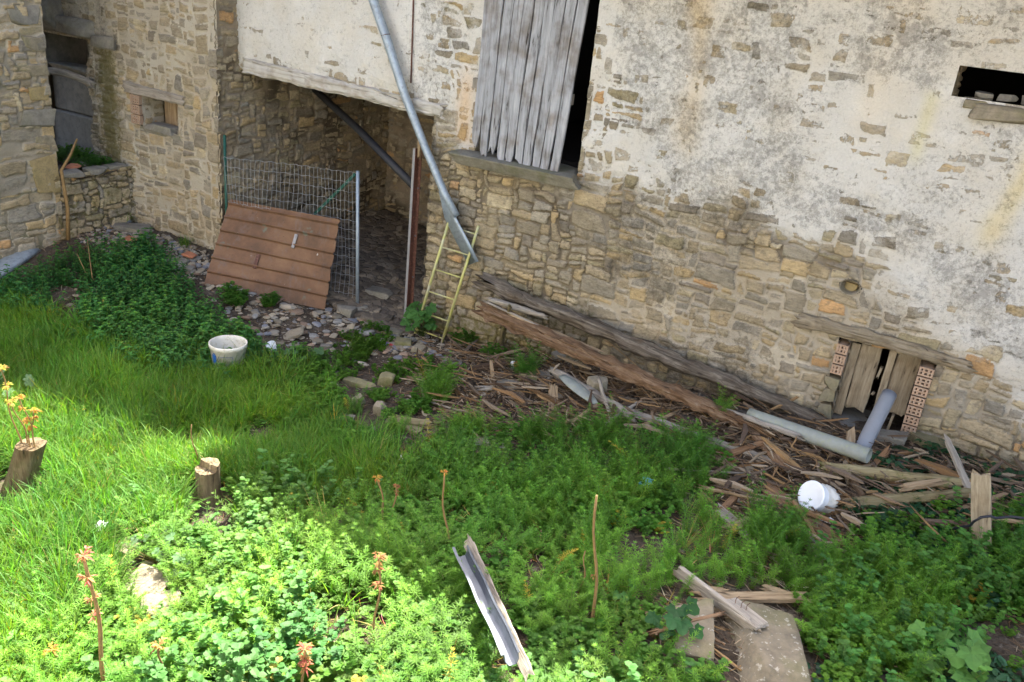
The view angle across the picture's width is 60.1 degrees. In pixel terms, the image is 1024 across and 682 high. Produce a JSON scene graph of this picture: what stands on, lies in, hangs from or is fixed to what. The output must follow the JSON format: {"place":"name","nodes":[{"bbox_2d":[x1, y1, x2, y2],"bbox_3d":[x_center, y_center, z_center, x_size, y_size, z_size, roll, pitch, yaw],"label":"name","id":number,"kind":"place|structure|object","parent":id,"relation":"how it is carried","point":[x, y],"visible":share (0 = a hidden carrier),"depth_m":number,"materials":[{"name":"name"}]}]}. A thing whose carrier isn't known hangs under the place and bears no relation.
{"place":"outdoors","nodes":[
{"label":"outdoors","id":0,"kind":"place"},
{"bbox_2d":[0,281,596,681],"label":"grass","id":1,"kind":"structure","parent":0,"point":[112,418],"depth_m":6.48,"materials":[{"name":"green plant"}]},
{"bbox_2d":[0,209,1023,681],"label":"ground","id":2,"kind":"structure","parent":0,"point":[634,533],"depth_m":6.72,"materials":[{"name":"soil"}]},
{"bbox_2d":[0,370,33,396],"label":"broad leaved plant","id":3,"kind":"object","parent":2,"relation":"on","point":[27,382],"visible":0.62,"depth_m":7.14,"materials":[{"name":"green plant"}]},
{"bbox_2d":[0,248,41,278],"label":"metal sheet","id":4,"kind":"object","parent":2,"relation":"on","point":[14,260],"visible":0.88,"depth_m":9.51,"materials":[{"name":"metal"}]},
{"bbox_2d":[0,437,46,496],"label":"tree stump","id":5,"kind":"object","parent":2,"relation":"on","point":[25,462],"visible":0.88,"depth_m":5.95,"materials":[{"name":"brown wood"}]},
{"bbox_2d":[0,364,21,442],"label":"sapling","id":6,"kind":"object","parent":5,"relation":"on","point":[10,403],"visible":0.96,"depth_m":5.80,"materials":[{"name":"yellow plant"}]},
{"bbox_2d":[12,394,38,458],"bbox_3d":[-3.216,0.573,5.840,0.080,0.498,0.121,39,39,53],"label":"sapling","id":7,"kind":"object","parent":5,"relation":"on","point":[20,408],"visible":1,"depth_m":5.81,"materials":[{"name":"yellow plant"}]},
{"bbox_2d":[0,0,63,258],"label":"stone house","id":8,"kind":"structure","parent":2,"relation":"on","point":[30,208],"depth_m":9.37,"materials":[{"name":"beige stone"}]},
{"bbox_2d":[60,138,77,239],"bbox_3d":[-4.875,-1.676,9.804,0.068,1.098,0.291,15,24,20],"label":"dry stem","id":9,"kind":"object","parent":2,"relation":"on","point":[66,196],"visible":1,"depth_m":9.72,"materials":[{"name":"brown plant"}]},
{"bbox_2d":[74,545,105,680],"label":"sapling","id":10,"kind":"object","parent":2,"relation":"on","point":[97,613],"visible":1,"depth_m":4.10,"materials":[{"name":"orange plant"}]},
{"bbox_2d":[54,147,137,239],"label":"wall","id":11,"kind":"structure","parent":2,"relation":"on","point":[100,196],"depth_m":10.31,"materials":[{"name":"stone"}]},
{"bbox_2d":[56,143,113,168],"bbox_3d":[-5.189,-2.194,10.494,0.858,0.170,0.602,18,25,26],"label":"chervil","id":12,"kind":"object","parent":11,"relation":"on","point":[78,154],"visible":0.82,"depth_m":10.50,"materials":[{"name":"green plant"}]},
{"bbox_2d":[112,222,152,233],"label":"stone","id":13,"kind":"object","parent":2,"relation":"on","point":[129,227],"visible":0.79,"depth_m":10.49,"materials":[{"name":"grey stone"}]},
{"bbox_2d":[0,227,282,382],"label":"nettles","id":14,"kind":"object","parent":2,"relation":"on","point":[127,261],"visible":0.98,"depth_m":8.80,"materials":[{"name":"green plant"}]},
{"bbox_2d":[76,220,212,276],"bbox_3d":[-4.147,-1.065,10.140,1.887,0.174,0.914,18,25,26],"label":"rubble","id":15,"kind":"object","parent":2,"relation":"on","point":[176,247],"visible":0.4,"depth_m":10.19,"materials":[{"name":"stone"}]},
{"bbox_2d":[125,564,177,601],"bbox_3d":[-2.118,1.422,5.170,0.279,0.099,0.333,10,23,10],"label":"stone","id":16,"kind":"object","parent":2,"relation":"on","point":[155,583],"visible":0.37,"depth_m":5.14,"materials":[{"name":"stone"}]},
{"bbox_2d":[149,636,168,666],"bbox_3d":[-1.736,1.629,4.388,0.090,0.354,0.111,18,25,26],"label":"sapling","id":17,"kind":"object","parent":2,"relation":"on","point":[156,645],"visible":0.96,"depth_m":4.34,"materials":[{"name":"yellow plant"}]},
{"bbox_2d":[141,587,182,620],"bbox_3d":[-1.970,1.489,4.973,0.216,0.082,0.241,-1,24,-17],"label":"stone","id":18,"kind":"object","parent":2,"relation":"on","point":[154,598],"visible":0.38,"depth_m":4.97,"materials":[{"name":"stone"}]},
{"bbox_2d":[151,532,190,576],"bbox_3d":[-1.984,1.288,5.327,0.333,0.221,0.363,18,25,26],"label":"broad leaved plant","id":19,"kind":"object","parent":2,"relation":"on","point":[176,556],"visible":0.52,"depth_m":5.24,"materials":[{"name":"green plant"}]},
{"bbox_2d":[194,457,222,507],"bbox_3d":[-2.075,0.988,6.052,0.221,0.359,0.225,18,25,26],"label":"tree stump","id":20,"kind":"object","parent":2,"relation":"on","point":[207,474],"visible":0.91,"depth_m":5.99,"materials":[{"name":"brown wood"}]},
{"bbox_2d":[208,335,247,371],"bbox_3d":[-2.551,0.124,7.961,0.334,0.254,0.334,18,25,26],"label":"bucket","id":21,"kind":"object","parent":2,"relation":"on","point":[221,342],"visible":0.7,"depth_m":7.90,"materials":[{"name":"white plastic"}]},
{"bbox_2d":[114,215,385,430],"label":"grass","id":22,"kind":"structure","parent":2,"relation":"on","point":[184,242],"depth_m":10.23,"materials":[{"name":"green plant"}]},
{"bbox_2d":[204,199,339,308],"bbox_3d":[-2.553,-0.971,9.690,1.378,0.950,0.828,7,23,2],"label":"wooden panel","id":23,"kind":"object","parent":2,"relation":"on","point":[287,255],"visible":0.97,"depth_m":9.55,"materials":[{"name":"wood"}]},
{"bbox_2d":[223,135,359,302],"bbox_3d":[-2.399,-1.280,9.817,1.708,1.765,0.223,12,23,14],"label":"fence","id":24,"kind":"object","parent":2,"relation":"on","point":[336,192],"visible":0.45,"depth_m":9.62,"materials":[{"name":"metal"}]},
{"bbox_2d":[283,345,323,364],"bbox_3d":[-1.982,0.132,8.338,0.336,0.210,0.329,-11,28,-36],"label":"broad leaved plant","id":25,"kind":"object","parent":2,"relation":"on","point":[319,351],"visible":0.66,"depth_m":8.30,"materials":[{"name":"green plant"}]},
{"bbox_2d":[297,642,313,681],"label":"sapling","id":26,"kind":"object","parent":2,"relation":"on","point":[306,647],"visible":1,"depth_m":4.23,"materials":[{"name":"orange plant"}]},
{"bbox_2d":[252,303,374,339],"bbox_3d":[-1.920,-0.160,9.146,1.505,0.181,0.733,5,23,-2],"label":"rubble","id":27,"kind":"object","parent":2,"relation":"on","point":[295,333],"visible":0.75,"depth_m":9.07,"materials":[{"name":"stone"}]},
{"bbox_2d":[278,341,349,368],"bbox_3d":[-1.869,0.137,8.391,0.668,0.239,0.336,2,23,-9],"label":"chickweed","id":28,"kind":"object","parent":2,"relation":"on","point":[299,348],"visible":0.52,"depth_m":8.34,"materials":[{"name":"green plant"}]},
{"bbox_2d":[337,304,356,318],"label":"stone","id":29,"kind":"object","parent":2,"relation":"on","point":[347,311],"visible":0.71,"depth_m":9.54,"materials":[{"name":"grey stone"}]},
{"bbox_2d":[342,376,375,387],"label":"stone","id":30,"kind":"object","parent":2,"relation":"on","point":[354,382],"visible":0.79,"depth_m":8.00,"materials":[{"name":"beige stone"}]},
{"bbox_2d":[326,210,427,333],"bbox_3d":[-1.462,-0.975,10.956,2.740,0.449,2.998,18,25,26],"label":"rubble","id":31,"kind":"object","parent":2,"relation":"on","point":[383,240],"visible":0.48,"depth_m":10.77,"materials":[{"name":"stone"}]},
{"bbox_2d":[371,551,386,646],"bbox_3d":[-0.702,1.388,4.585,0.090,0.700,0.096,18,25,26],"label":"sapling","id":32,"kind":"object","parent":2,"relation":"on","point":[378,563],"visible":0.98,"depth_m":4.51,"materials":[{"name":"orange plant"}]},
{"bbox_2d":[365,285,393,299],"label":"stone","id":33,"kind":"object","parent":2,"relation":"on","point":[381,292],"visible":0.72,"depth_m":10.02,"materials":[{"name":"grey stone"}]},
{"bbox_2d":[373,401,386,415],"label":"stone","id":34,"kind":"object","parent":2,"relation":"on","point":[378,407],"visible":0.59,"depth_m":7.40,"materials":[{"name":"beige stone"}]},
{"bbox_2d":[377,371,395,386],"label":"stone","id":35,"kind":"object","parent":2,"relation":"on","point":[386,378],"visible":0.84,"depth_m":8.00,"materials":[{"name":"beige stone"}]},
{"bbox_2d":[394,336,411,345],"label":"stone","id":36,"kind":"object","parent":2,"relation":"on","point":[402,341],"visible":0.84,"depth_m":8.92,"materials":[{"name":"beige stone"}]},
{"bbox_2d":[404,141,421,319],"bbox_3d":[-1.022,-1.104,9.124,0.090,2.243,0.043,-13,29,-38],"label":"steel post","id":37,"kind":"object","parent":2,"relation":"on","point":[413,219],"visible":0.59,"depth_m":9.09,"materials":[{"name":"metal"}]},
{"bbox_2d":[386,416,441,428],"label":"stone","id":38,"kind":"object","parent":2,"relation":"on","point":[414,421],"visible":0.57,"depth_m":7.21,"materials":[{"name":"beige stone"}]},
{"bbox_2d":[400,301,437,336],"bbox_3d":[-0.960,-0.219,9.179,0.389,0.403,0.493,4,23,-6],"label":"bush","id":39,"kind":"object","parent":2,"relation":"on","point":[411,313],"visible":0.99,"depth_m":9.10,"materials":[{"name":"green plant"}]},
{"bbox_2d":[419,361,466,386],"bbox_3d":[-0.603,0.313,8.100,0.511,0.154,0.500,5,23,-3],"label":"clover","id":40,"kind":"object","parent":2,"relation":"on","point":[463,364],"visible":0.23,"depth_m":8.13,"materials":[{"name":"green plant"}]},
{"bbox_2d":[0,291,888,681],"bbox_3d":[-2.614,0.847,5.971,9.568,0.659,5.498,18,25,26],"label":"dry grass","id":41,"kind":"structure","parent":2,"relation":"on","point":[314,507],"depth_m":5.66,"materials":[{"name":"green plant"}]},
{"bbox_2d":[441,469,449,538],"bbox_3d":[-0.412,1.071,5.384,0.097,0.658,0.055,-2,24,-19],"label":"sapling","id":42,"kind":"object","parent":2,"relation":"on","point":[443,510],"visible":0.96,"depth_m":5.33,"materials":[{"name":"brown plant"}]},
{"bbox_2d":[414,222,479,342],"bbox_3d":[-0.669,-0.602,8.958,0.601,1.289,0.161,18,25,26],"label":"ladder","id":43,"kind":"object","parent":2,"relation":"on","point":[461,277],"visible":0.94,"depth_m":8.93,"materials":[{"name":"yellow paint"}]},
{"bbox_2d":[452,545,519,665],"bbox_3d":[-0.153,1.377,4.701,0.104,0.145,0.967,-2,24,-18],"label":"gutter","id":44,"kind":"object","parent":2,"relation":"on","point":[506,644],"visible":1,"depth_m":4.63,"materials":[{"name":"metal"}]},
{"bbox_2d":[464,534,533,681],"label":"board","id":45,"kind":"object","parent":44,"relation":"on","point":[524,665],"visible":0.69,"depth_m":4.66,"materials":[{"name":"grey wood"}]},
{"bbox_2d":[474,384,532,390],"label":"stick","id":46,"kind":"object","parent":2,"relation":"on","point":[485,388],"visible":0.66,"depth_m":7.78,"materials":[{"name":"grey wood"}]},
{"bbox_2d":[499,304,511,345],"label":"forked stick","id":47,"kind":"object","parent":2,"relation":"on","point":[502,333],"visible":0.51,"depth_m":8.69,"materials":[{"name":"wood"}]},
{"bbox_2d":[0,350,1023,681],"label":"chervil","id":48,"kind":"object","parent":2,"relation":"on","point":[348,666],"visible":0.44,"depth_m":5.19,"materials":[{"name":"green plant"}]},
{"bbox_2d":[0,448,1023,681],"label":"chickweed","id":49,"kind":"object","parent":2,"relation":"on","point":[254,666],"visible":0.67,"depth_m":4.80,"materials":[{"name":"green plant"}]},
{"bbox_2d":[944,434,970,497],"bbox_3d":[3.216,0.938,6.326,0.063,0.032,0.724,5,42,-2],"label":"board","id":50,"kind":"object","parent":49,"relation":"on","point":[960,469],"visible":0.81,"depth_m":6.37,"materials":[{"name":"grey wood"}]},
{"bbox_2d":[0,404,1023,681],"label":"cleavers","id":51,"kind":"object","parent":2,"relation":"on","point":[628,474],"visible":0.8,"depth_m":5.24,"materials":[{"name":"green plant"}]},
{"bbox_2d":[698,484,774,504],"bbox_3d":[1.552,1.061,6.100,0.597,0.029,0.036,9,22,21],"label":"stick","id":52,"kind":"object","parent":51,"relation":"on","point":[728,492],"visible":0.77,"depth_m":6.11,"materials":[{"name":"beige wood"}]},
{"bbox_2d":[1,273,1023,681],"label":"clover","id":53,"kind":"object","parent":2,"relation":"on","point":[325,607],"visible":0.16,"depth_m":5.06,"materials":[{"name":"green plant"}]},
{"bbox_2d":[2,227,1023,681],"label":"wood litter","id":54,"kind":"object","parent":2,"relation":"on","point":[544,449],"visible":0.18,"depth_m":6.96,"materials":[{"name":"brown wood"}]},
{"bbox_2d":[63,241,968,606],"bbox_3d":[-1.067,0.676,6.833,9.268,0.595,4.774,18,25,26],"label":"rubble","id":55,"kind":"object","parent":2,"relation":"on","point":[341,321],"visible":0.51,"depth_m":9.11,"materials":[{"name":"stone"}]},
{"bbox_2d":[41,0,1023,468],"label":"stone barn","id":56,"kind":"structure","parent":2,"relation":"on","point":[815,204],"depth_m":7.67,"materials":[{"name":"beige stone"}]},
{"bbox_2d":[48,67,95,88],"bbox_3d":[-5.156,-3.073,10.265,0.626,0.135,0.099,14,20,-18],"label":"curved log","id":57,"kind":"object","parent":56,"relation":"attached to","point":[89,83],"visible":0.87,"depth_m":10.23,"materials":[{"name":"grey wood"}]},
{"bbox_2d":[312,89,420,188],"bbox_3d":[-1.694,-2.302,9.909,0.111,0.692,2.538,-11,28,-35],"label":"black pipe","id":58,"kind":"object","parent":56,"relation":"attached to","point":[381,152],"visible":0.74,"depth_m":9.74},
{"bbox_2d":[410,0,413,82],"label":"iron rod","id":59,"kind":"object","parent":56,"relation":"attached to","point":[412,41],"visible":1,"depth_m":8.46,"materials":[{"name":"brown paint"}]},
{"bbox_2d":[368,0,477,264],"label":"downpipe","id":60,"kind":"object","parent":56,"relation":"attached to","point":[450,212],"visible":1,"depth_m":8.59,"materials":[{"name":"metal"}]},
{"bbox_2d":[472,0,589,171],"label":"door","id":61,"kind":"structure","parent":56,"relation":"in","point":[499,85],"depth_m":7.91,"materials":[{"name":"grey wood"}]},
{"bbox_2d":[996,94,1017,101],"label":"loose stone","id":62,"kind":"object","parent":56,"relation":"on","point":[1007,98],"visible":1,"depth_m":6.28,"materials":[{"name":"grey stone"}]},
{"bbox_2d":[548,384,558,414],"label":"board","id":63,"kind":"object","parent":2,"relation":"on","point":[553,391],"visible":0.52,"depth_m":7.61,"materials":[{"name":"beige wood"}]},
{"bbox_2d":[439,347,700,427],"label":"wood litter","id":64,"kind":"object","parent":2,"relation":"on","point":[534,386],"visible":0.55,"depth_m":7.69,"materials":[{"name":"brown wood"}]},
{"bbox_2d":[216,281,942,540],"bbox_3d":[-0.067,0.454,7.658,1.995,0.578,7.023,-15,31,-42],"label":"chervil","id":65,"kind":"object","parent":2,"relation":"on","point":[363,346],"visible":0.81,"depth_m":8.57,"materials":[{"name":"green plant"}]},
{"bbox_2d":[337,338,824,561],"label":"cleavers","id":66,"kind":"object","parent":2,"relation":"on","point":[431,385],"visible":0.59,"depth_m":6.97,"materials":[{"name":"green plant"}]},
{"bbox_2d":[591,495,597,617],"bbox_3d":[0.435,1.214,4.688,0.100,0.908,0.047,3,23,-8],"label":"stick","id":67,"kind":"object","parent":2,"relation":"on","point":[595,564],"visible":0.96,"depth_m":4.67,"materials":[{"name":"brown wood"}]},
{"bbox_2d":[548,366,642,422],"bbox_3d":[0.685,0.443,7.595,0.121,0.097,1.262,-10,23,-34],"label":"log","id":68,"kind":"object","parent":2,"relation":"on","point":[557,373],"visible":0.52,"depth_m":7.49,"materials":[{"name":"grey wood"}]},
{"bbox_2d":[559,374,597,403],"bbox_3d":[0.574,0.406,7.578,0.138,0.035,0.554,-6,26,-27],"label":"curved tile","id":69,"kind":"object","parent":68,"relation":"on","point":[578,388],"visible":0.98,"depth_m":7.56,"materials":[{"name":"plastic"}]},
{"bbox_2d":[586,376,607,391],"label":"stone","id":70,"kind":"object","parent":2,"relation":"on","point":[592,381],"visible":0.73,"depth_m":7.66,"materials":[{"name":"beige stone"}]},
{"bbox_2d":[472,301,775,438],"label":"beam","id":71,"kind":"structure","parent":2,"relation":"on","point":[572,347],"depth_m":7.68,"materials":[{"name":"brown wood"}]},
{"bbox_2d":[482,296,548,318],"bbox_3d":[0.036,-0.312,8.337,0.685,0.065,0.073,17,24,9],"label":"stick","id":72,"kind":"object","parent":71,"relation":"on","point":[503,303],"visible":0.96,"depth_m":8.32,"materials":[{"name":"grey wood"}]},
{"bbox_2d":[728,409,805,441],"bbox_3d":[1.963,0.645,6.974,0.760,0.049,0.058,20,26,35],"label":"stick","id":73,"kind":"object","parent":71,"relation":"on","point":[777,428],"visible":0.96,"depth_m":6.90,"materials":[{"name":"grey wood"}]},
{"bbox_2d":[612,578,636,606],"bbox_3d":[0.640,1.433,5.015,0.149,0.151,0.194,10,23,9],"label":"broad leaved plant","id":74,"kind":"object","parent":2,"relation":"on","point":[623,594],"visible":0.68,"depth_m":4.96,"materials":[{"name":"green plant"}]},
{"bbox_2d":[471,271,828,423],"bbox_3d":[1.116,0.033,8.038,3.528,0.573,0.221,17,25,25],"label":"log","id":75,"kind":"object","parent":2,"relation":"on","point":[647,350],"visible":0.91,"depth_m":7.95,"materials":[{"name":"grey wood"}]},
{"bbox_2d":[645,596,704,639],"bbox_3d":[0.861,1.496,4.672,0.270,0.272,0.231,-3,24,-21],"label":"broad leaved plant","id":76,"kind":"object","parent":2,"relation":"on","point":[674,621],"visible":0.97,"depth_m":4.65,"materials":[{"name":"green plant"}]},
{"bbox_2d":[670,598,714,663],"bbox_3d":[0.983,1.589,4.764,0.274,0.209,0.407,6,28,-1],"label":"stone","id":77,"kind":"object","parent":2,"relation":"on","point":[703,647],"visible":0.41,"depth_m":4.66,"materials":[{"name":"stone"}]},
{"bbox_2d":[568,565,829,681],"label":"straw","id":78,"kind":"object","parent":2,"relation":"on","point":[723,623],"visible":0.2,"depth_m":4.86,"materials":[{"name":"brown plant"}]},
{"bbox_2d":[396,332,1023,581],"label":"wood litter","id":79,"kind":"object","parent":2,"relation":"on","point":[611,381],"visible":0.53,"depth_m":7.13,"materials":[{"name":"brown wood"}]},
{"bbox_2d":[596,375,611,421],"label":"stick","id":80,"kind":"object","parent":79,"relation":"on","point":[603,395],"visible":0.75,"depth_m":7.47,"materials":[{"name":"grey wood"}]},
{"bbox_2d":[624,573,807,670],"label":"wood litter","id":81,"kind":"object","parent":2,"relation":"on","point":[721,642],"visible":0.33,"depth_m":4.75,"materials":[{"name":"brown wood"}]},
{"bbox_2d":[703,495,737,526],"bbox_3d":[1.399,1.148,5.941,0.054,0.032,0.528,21,29,32],"label":"stick","id":82,"kind":"object","parent":2,"relation":"on","point":[731,500],"visible":0.56,"depth_m":6.03,"materials":[{"name":"brown wood"}]},
{"bbox_2d":[631,408,821,480],"bbox_3d":[1.618,0.802,6.841,1.664,0.077,0.096,18,25,33],"label":"log","id":83,"kind":"object","parent":2,"relation":"on","point":[648,417],"visible":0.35,"depth_m":6.83,"materials":[{"name":"grey wood"}]},
{"bbox_2d":[729,438,772,456],"bbox_3d":[1.789,0.815,6.737,0.435,0.030,0.061,-16,27,-9],"label":"stick","id":84,"kind":"object","parent":83,"relation":"on","point":[738,450],"visible":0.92,"depth_m":6.72,"materials":[{"name":"brown wood"}]},
{"bbox_2d":[719,505,778,536],"bbox_3d":[1.556,1.187,5.826,0.551,0.051,0.080,-13,29,-31],"label":"board","id":85,"kind":"object","parent":2,"relation":"on","point":[729,524],"visible":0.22,"depth_m":5.74,"materials":[{"name":"brown wood"}]},
{"bbox_2d":[692,591,806,602],"bbox_3d":[1.374,1.467,5.064,0.718,0.041,0.081,3,23,-11],"label":"board","id":86,"kind":"object","parent":2,"relation":"on","point":[769,596],"visible":0.72,"depth_m":5.05,"materials":[{"name":"beige wood"}]},
{"bbox_2d":[716,503,783,566],"bbox_3d":[1.542,1.257,5.713,0.106,0.022,0.744,-8,27,-30],"label":"board","id":87,"kind":"object","parent":2,"relation":"on","point":[726,511],"visible":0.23,"depth_m":5.86,"materials":[{"name":"grey wood"}]},
{"bbox_2d":[724,600,810,681],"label":"stone","id":88,"kind":"object","parent":2,"relation":"on","point":[773,651],"visible":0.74,"depth_m":4.61,"materials":[{"name":"stone"}]},
{"bbox_2d":[673,565,761,631],"bbox_3d":[1.140,1.444,4.945,0.036,0.079,0.662,-9,24,-32],"label":"board","id":89,"kind":"object","parent":88,"relation":"on","point":[705,590],"visible":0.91,"depth_m":4.96,"materials":[{"name":"grey wood"}]},
{"bbox_2d":[718,597,768,630],"bbox_3d":[1.261,1.481,4.830,0.122,0.025,0.302,-7,20,-29],"label":"board","id":90,"kind":"object","parent":89,"relation":"on","point":[758,621],"visible":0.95,"depth_m":4.79,"materials":[{"name":"grey wood"}]},
{"bbox_2d":[750,431,789,470],"bbox_3d":[1.950,0.842,6.674,0.085,0.045,0.587,1,23,-12],"label":"stick","id":91,"kind":"object","parent":2,"relation":"on","point":[777,459],"visible":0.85,"depth_m":6.63,"materials":[{"name":"brown wood"}]},
{"bbox_2d":[762,481,852,546],"bbox_3d":[1.971,1.183,5.977,0.132,0.036,0.868,-15,30,-24],"label":"board","id":92,"kind":"object","parent":2,"relation":"on","point":[776,489],"visible":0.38,"depth_m":6.04,"materials":[{"name":"brown wood"}]},
{"bbox_2d":[746,408,872,462],"bbox_3d":[2.271,0.722,6.826,0.988,0.194,0.116,24,29,37],"label":"plastic pipe","id":93,"kind":"object","parent":2,"relation":"on","point":[844,447],"visible":0.86,"depth_m":6.70,"materials":[{"name":"grey plastic"}]},
{"bbox_2d":[798,480,839,514],"bbox_3d":[2.126,1.092,6.134,0.270,0.275,0.233,-10,27,-34],"label":"crushed tub","id":94,"kind":"object","parent":2,"relation":"on","point":[821,496],"visible":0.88,"depth_m":6.07,"materials":[{"name":"white plastic"}]},
{"bbox_2d":[700,436,1023,527],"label":"wood litter","id":95,"kind":"object","parent":2,"relation":"on","point":[731,482],"visible":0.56,"depth_m":6.32,"materials":[{"name":"brown wood"}]},
{"bbox_2d":[856,389,896,447],"bbox_3d":[2.841,0.630,6.917,0.115,0.395,0.604,20,26,31],"label":"plastic pipe","id":96,"kind":"object","parent":2,"relation":"on","point":[871,429],"visible":0.88,"depth_m":6.88,"materials":[{"name":"grey plastic"}]},
{"bbox_2d":[876,429,908,445],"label":"stone","id":97,"kind":"object","parent":2,"relation":"on","point":[883,433],"visible":0.49,"depth_m":7.03,"materials":[{"name":"grey stone"}]},
{"bbox_2d":[817,461,970,488],"bbox_3d":[2.776,0.981,6.399,1.091,0.117,0.118,5,22,13],"label":"log","id":98,"kind":"object","parent":2,"relation":"on","point":[889,473],"visible":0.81,"depth_m":6.37,"materials":[{"name":"brown wood"}]},
{"bbox_2d":[898,478,947,492],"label":"board","id":99,"kind":"object","parent":98,"relation":"on","point":[916,485],"visible":1,"depth_m":6.24,"materials":[{"name":"beige wood"}]},
{"bbox_2d":[838,488,970,508],"bbox_3d":[2.777,1.100,6.184,1.072,0.103,0.112,-5,23,-3],"label":"log","id":100,"kind":"object","parent":2,"relation":"on","point":[911,497],"visible":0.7,"depth_m":6.15,"materials":[{"name":"brown wood"}]},
{"bbox_2d":[791,438,1023,681],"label":"ivy","id":101,"kind":"object","parent":2,"relation":"on","point":[996,674],"visible":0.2,"depth_m":6.04,"materials":[{"name":"green plant"}]},
{"bbox_2d":[907,431,949,454],"bbox_3d":[3.326,0.861,7.117,0.384,0.202,0.190,15,24,20],"label":"stone","id":102,"kind":"object","parent":2,"relation":"on","point":[925,437],"visible":0.29,"depth_m":7.08,"materials":[{"name":"stone"}]},
{"bbox_2d":[907,619,991,681],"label":"broad leaved plant","id":103,"kind":"object","parent":2,"relation":"on","point":[973,655],"visible":0.85,"depth_m":4.53,"materials":[{"name":"green plant"}]},
{"bbox_2d":[971,470,991,549],"bbox_3d":[3.016,1.144,5.689,0.122,0.668,0.031,2,17,35],"label":"board","id":104,"kind":"object","parent":2,"relation":"on","point":[981,498],"visible":0.72,"depth_m":5.65,"materials":[{"name":"brown wood"}]},
{"bbox_2d":[949,515,1023,530],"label":"cable","id":105,"kind":"object","parent":104,"relation":"attached to","point":[987,516],"visible":0.92,"depth_m":5.60,"materials":[{"name":"black rubber"}]},
{"label":"board","id":106,"kind":"object","parent":2,"relation":"on","visible":0},
{"bbox_2d":[647,610,726,635],"bbox_3d":[0.928,1.512,4.745,0.505,0.027,0.033,-9,26,-16],"label":"stick","id":107,"kind":"object","parent":106,"relation":"on","point":[658,630],"visible":0.62,"depth_m":4.76,"materials":[{"name":"brown wood"}]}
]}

